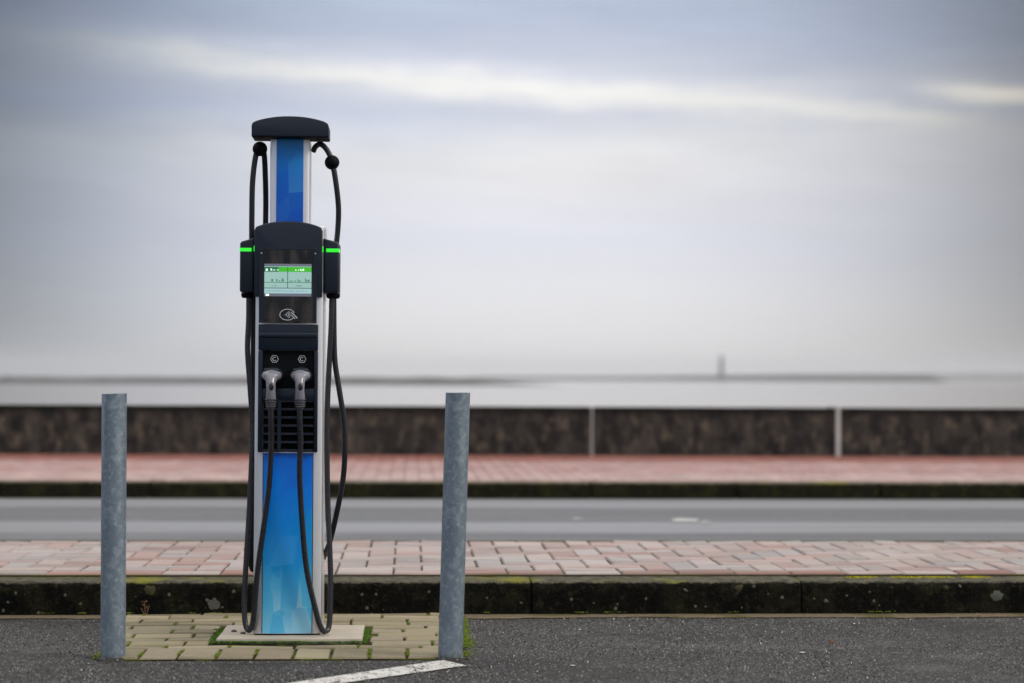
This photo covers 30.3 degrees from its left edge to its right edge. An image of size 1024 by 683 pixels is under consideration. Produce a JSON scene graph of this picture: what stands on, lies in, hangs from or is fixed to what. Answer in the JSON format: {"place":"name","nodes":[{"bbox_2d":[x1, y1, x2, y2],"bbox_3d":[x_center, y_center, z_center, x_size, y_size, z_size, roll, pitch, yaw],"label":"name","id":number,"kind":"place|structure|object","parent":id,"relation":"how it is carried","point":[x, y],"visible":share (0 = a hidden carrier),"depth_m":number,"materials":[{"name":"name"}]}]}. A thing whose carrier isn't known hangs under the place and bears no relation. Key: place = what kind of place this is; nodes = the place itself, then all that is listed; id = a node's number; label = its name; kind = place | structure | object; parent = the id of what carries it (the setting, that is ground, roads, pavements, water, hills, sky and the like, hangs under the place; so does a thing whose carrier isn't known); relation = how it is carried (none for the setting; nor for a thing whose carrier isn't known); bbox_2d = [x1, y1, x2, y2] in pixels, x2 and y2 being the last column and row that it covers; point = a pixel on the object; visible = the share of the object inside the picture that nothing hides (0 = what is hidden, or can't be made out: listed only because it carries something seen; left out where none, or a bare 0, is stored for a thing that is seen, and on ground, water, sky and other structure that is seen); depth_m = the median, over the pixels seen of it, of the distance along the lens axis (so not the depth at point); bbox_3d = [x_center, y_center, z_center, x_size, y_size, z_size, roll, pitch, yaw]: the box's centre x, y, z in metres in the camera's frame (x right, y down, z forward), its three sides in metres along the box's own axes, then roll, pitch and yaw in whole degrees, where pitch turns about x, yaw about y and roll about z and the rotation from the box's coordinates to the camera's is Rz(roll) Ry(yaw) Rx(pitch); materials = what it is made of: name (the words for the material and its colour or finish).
{"place":"outdoors","nodes":[
{"label":"outdoors","id":0,"kind":"place"},
{"bbox_2d":[0,377,546,384],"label":"shore","id":1,"kind":"structure","parent":0,"point":[345,380],"depth_m":783.55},
{"bbox_2d":[3,456,731,497],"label":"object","id":2,"kind":"object","parent":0,"point":[404,473],"visible":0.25,"depth_m":13.92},
{"bbox_2d":[0,404,1023,456],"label":"sea wall","id":3,"kind":"structure","parent":2,"relation":"on","point":[498,430],"depth_m":17.30,"materials":[{"name":"stone"}]},
{"bbox_2d":[0,617,1023,682],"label":"car park","id":4,"kind":"structure","parent":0,"point":[940,670],"depth_m":5.65,"materials":[{"name":"grey asphalt"}]},
{"bbox_2d":[97,613,467,660],"bbox_3d":[-0.733,0.941,6.036,1.135,0.024,1.025,0,-1,-3],"label":"paved pad","id":5,"kind":"object","parent":4,"relation":"on","point":[388,642],"visible":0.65,"depth_m":5.90,"materials":[{"name":"beige brick"}]},
{"bbox_2d":[96,393,126,661],"bbox_3d":[-1.167,0.556,5.537,0.098,0.809,0.102,0,-1,-3],"label":"bollard","id":6,"kind":"object","parent":5,"relation":"on","point":[113,526],"visible":0.94,"depth_m":5.51,"materials":[{"name":"metal"}]},
{"bbox_2d":[205,627,371,643],"bbox_3d":[-0.705,0.931,6.003,0.523,0.010,0.378,0,-1,-3],"label":"green moss","id":7,"kind":"object","parent":5,"relation":"on","point":[219,631],"visible":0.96,"depth_m":5.84,"materials":[{"name":"green plant"}]},
{"bbox_2d":[216,625,364,643],"bbox_3d":[-0.697,0.934,6.004,0.452,0.036,0.323,0,-1,-3],"label":"concrete footing","id":8,"kind":"object","parent":5,"relation":"on","point":[344,633],"visible":0.62,"depth_m":5.89,"materials":[{"name":"beige concrete"}]},
{"bbox_2d":[240,116,347,634],"bbox_3d":[-0.691,0.108,6.004,0.341,1.629,0.326,0,-1,-3],"label":"charging station","id":9,"kind":"object","parent":8,"relation":"on","point":[290,259],"visible":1,"depth_m":5.93,"materials":[{"name":"metal"}]},
{"bbox_2d":[435,392,469,661],"bbox_3d":[-0.172,0.558,5.577,0.100,0.817,0.099,2,-1,-3],"label":"bollard","id":10,"kind":"object","parent":5,"relation":"on","point":[454,521],"visible":0.94,"depth_m":5.55,"materials":[{"name":"metal"}]},
{"bbox_2d":[292,660,465,682],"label":"parking line","id":11,"kind":"object","parent":4,"relation":"on","point":[434,666],"visible":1,"depth_m":5.29,"materials":[{"name":"white paint"}]},
{"bbox_2d":[79,577,894,659],"bbox_3d":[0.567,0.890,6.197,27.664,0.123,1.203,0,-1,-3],"label":"moss","id":12,"kind":"object","parent":4,"relation":"on","point":[466,640],"visible":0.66,"depth_m":5.89,"materials":[{"name":"green plant"}]},
{"bbox_2d":[0,576,1023,614],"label":"kerb","id":13,"kind":"structure","parent":4,"relation":"on","point":[524,595],"depth_m":6.62,"materials":[{"name":"stone"}]},
{"bbox_2d":[0,574,1023,577],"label":"kerb joint","id":14,"kind":"object","parent":13,"relation":"on","point":[700,575],"visible":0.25,"depth_m":6.77,"materials":[{"name":"grey concrete"}]},
{"bbox_2d":[840,575,988,578],"bbox_3d":[1.453,0.846,6.788,0.555,0.006,0.110,0,-1,-3],"label":"yellow moss","id":15,"kind":"object","parent":13,"relation":"on","point":[917,577],"visible":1,"depth_m":6.79,"materials":[{"name":"yellow plant"}]},
{"bbox_2d":[0,613,1023,618],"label":"gutter dirt","id":16,"kind":"structure","parent":4,"relation":"on","point":[514,616],"depth_m":6.58,"materials":[{"name":"brown soil"}]},
{"bbox_2d":[0,614,1023,682],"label":"grit","id":17,"kind":"object","parent":4,"relation":"on","point":[580,643],"visible":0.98,"depth_m":5.68,"materials":[{"name":"asphalt"}]},
{"bbox_2d":[0,498,1023,539],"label":"road","id":18,"kind":"structure","parent":0,"point":[495,519],"depth_m":11.06,"materials":[{"name":"grey asphalt"}]},
{"bbox_2d":[0,480,1023,499],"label":"kerb","id":19,"kind":"structure","parent":18,"relation":"on","point":[358,489],"depth_m":12.95,"materials":[{"name":"stone"}]},
{"bbox_2d":[671,518,698,521],"bbox_3d":[1.008,1.041,11.029,0.178,0.001,0.293,0,-1,-3],"label":"road stain","id":20,"kind":"object","parent":18,"relation":"on","point":[684,520],"visible":1,"depth_m":10.98,"materials":[{"name":"grey"}]},
{"bbox_2d":[0,540,1023,574],"bbox_3d":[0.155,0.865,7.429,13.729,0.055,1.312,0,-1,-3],"label":"pavement","id":21,"kind":"structure","parent":0,"point":[764,557],"depth_m":7.34,"materials":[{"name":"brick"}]},
{"bbox_2d":[0,454,1023,481],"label":"promenade","id":22,"kind":"structure","parent":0,"point":[225,467],"depth_m":14.86,"materials":[{"name":"red brick"}]},
{"bbox_2d":[0,375,1023,407],"bbox_3d":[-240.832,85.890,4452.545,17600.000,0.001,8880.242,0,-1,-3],"label":"sea","id":23,"kind":"structure","parent":0,"point":[859,394],"depth_m":389.25,"materials":[{"name":"grey liquid"}]},
{"bbox_2d":[3,376,9,381],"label":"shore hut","id":24,"kind":"object","parent":23,"relation":"on","point":[6,378],"visible":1,"depth_m":760.96,"materials":[{"name":"grey"}]},
{"bbox_2d":[460,374,946,381],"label":"breakwater","id":25,"kind":"object","parent":23,"relation":"in","point":[869,377],"visible":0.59,"depth_m":2328.20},
{"bbox_2d":[719,353,723,375],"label":"harbour tower","id":26,"kind":"structure","parent":25,"relation":"on","point":[721,366],"depth_m":2334.95,"materials":[{"name":"grey"}]},
{"bbox_2d":[0,0,1023,377],"label":"sky","id":27,"kind":"structure","parent":0,"point":[528,188],"materials":[{"name":"grey"}]},
{"bbox_2d":[922,373,1023,380],"bbox_3d":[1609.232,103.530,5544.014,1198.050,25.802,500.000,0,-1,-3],"label":"hills","id":28,"kind":"structure","parent":0,"point":[993,377],"depth_m":5336.09,"materials":[{"name":"grey"}]}
]}

